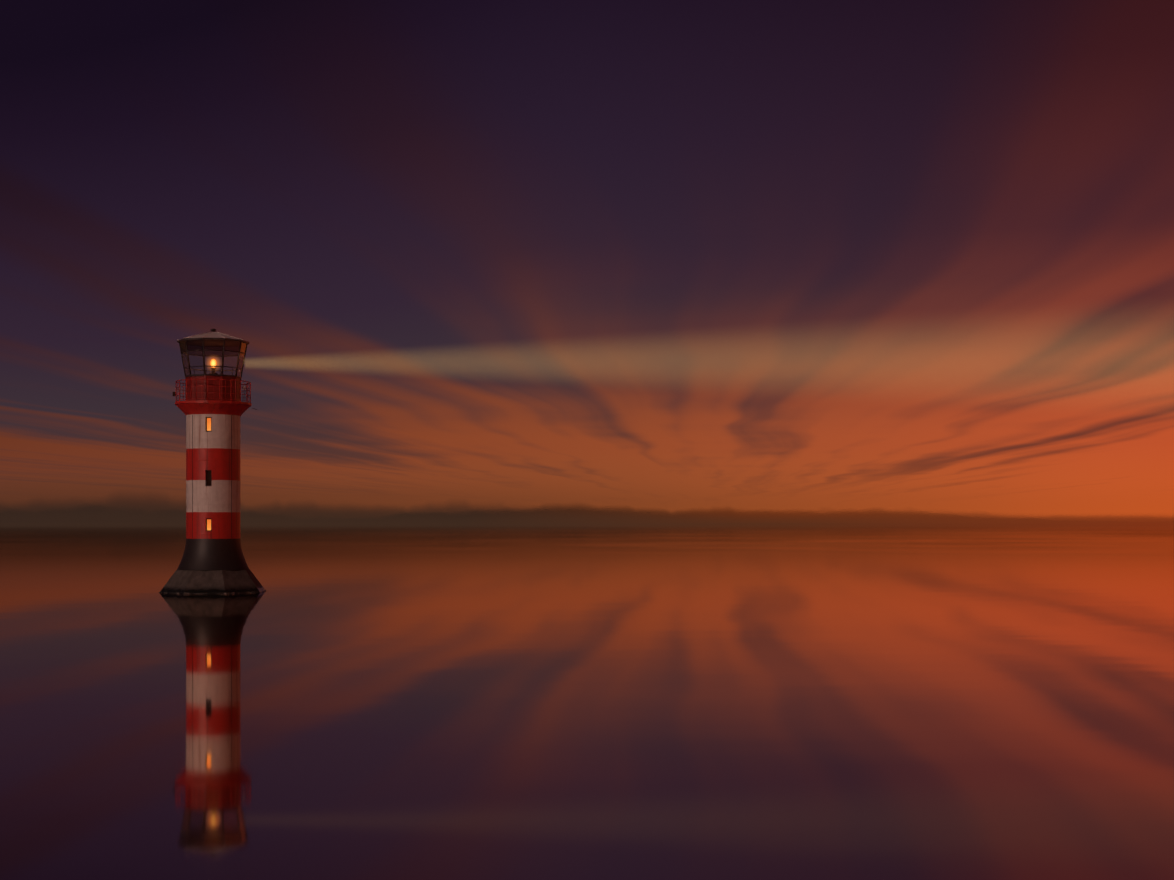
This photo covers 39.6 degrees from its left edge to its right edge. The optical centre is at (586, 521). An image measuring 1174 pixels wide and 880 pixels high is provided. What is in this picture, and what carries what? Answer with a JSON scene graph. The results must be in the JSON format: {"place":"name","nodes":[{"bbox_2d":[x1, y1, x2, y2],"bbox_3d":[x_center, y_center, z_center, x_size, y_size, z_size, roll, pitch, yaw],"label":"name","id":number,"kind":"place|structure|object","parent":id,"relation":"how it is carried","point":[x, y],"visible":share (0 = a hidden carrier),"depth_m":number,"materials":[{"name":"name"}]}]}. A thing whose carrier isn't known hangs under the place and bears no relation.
{"place":"outdoors","nodes":[
{"label":"outdoors","id":0,"kind":"place"},
{"bbox_2d":[5,502,1030,517],"bbox_3d":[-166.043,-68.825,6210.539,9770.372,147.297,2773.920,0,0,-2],"label":"distant hills","id":1,"kind":"structure","parent":0,"point":[711,513],"depth_m":6677.05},
{"bbox_2d":[0,494,1172,517],"bbox_3d":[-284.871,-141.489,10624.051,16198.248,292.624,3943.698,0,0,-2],"label":"distant hills","id":2,"kind":"structure","parent":0,"point":[314,509],"depth_m":11484.57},
{"bbox_2d":[0,524,1173,879],"bbox_3d":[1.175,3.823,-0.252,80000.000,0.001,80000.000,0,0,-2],"label":"water","id":3,"kind":"structure","parent":0,"point":[664,702],"depth_m":34.15,"materials":[{"name":"brown liquid"}]},
{"bbox_2d":[159,329,264,593],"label":"lighthouse","id":4,"kind":"object","parent":3,"relation":"in","point":[212,407],"visible":0.92,"depth_m":87.89,"materials":[{"name":"red paint"}]},
{"bbox_2d":[180,340,246,375],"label":"lighthouse lantern glass","id":5,"kind":"object","parent":4,"relation":"attached to","point":[212,345],"visible":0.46,"depth_m":88.26,"materials":[{"name":"clear glass"}]},
{"bbox_2d":[210,358,216,367],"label":"lamp","id":6,"kind":"object","parent":4,"relation":"in","point":[213,363],"depth_m":89.06,"materials":[{"name":"yellow glass"}]},
{"bbox_2d":[0,506,1173,523],"bbox_3d":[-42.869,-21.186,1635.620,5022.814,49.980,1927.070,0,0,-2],"label":"shoreline","id":7,"kind":"structure","parent":0,"point":[84,515],"depth_m":2555.83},
{"bbox_2d":[0,0,1173,517],"label":"sky","id":8,"kind":"structure","parent":0,"point":[672,255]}
]}

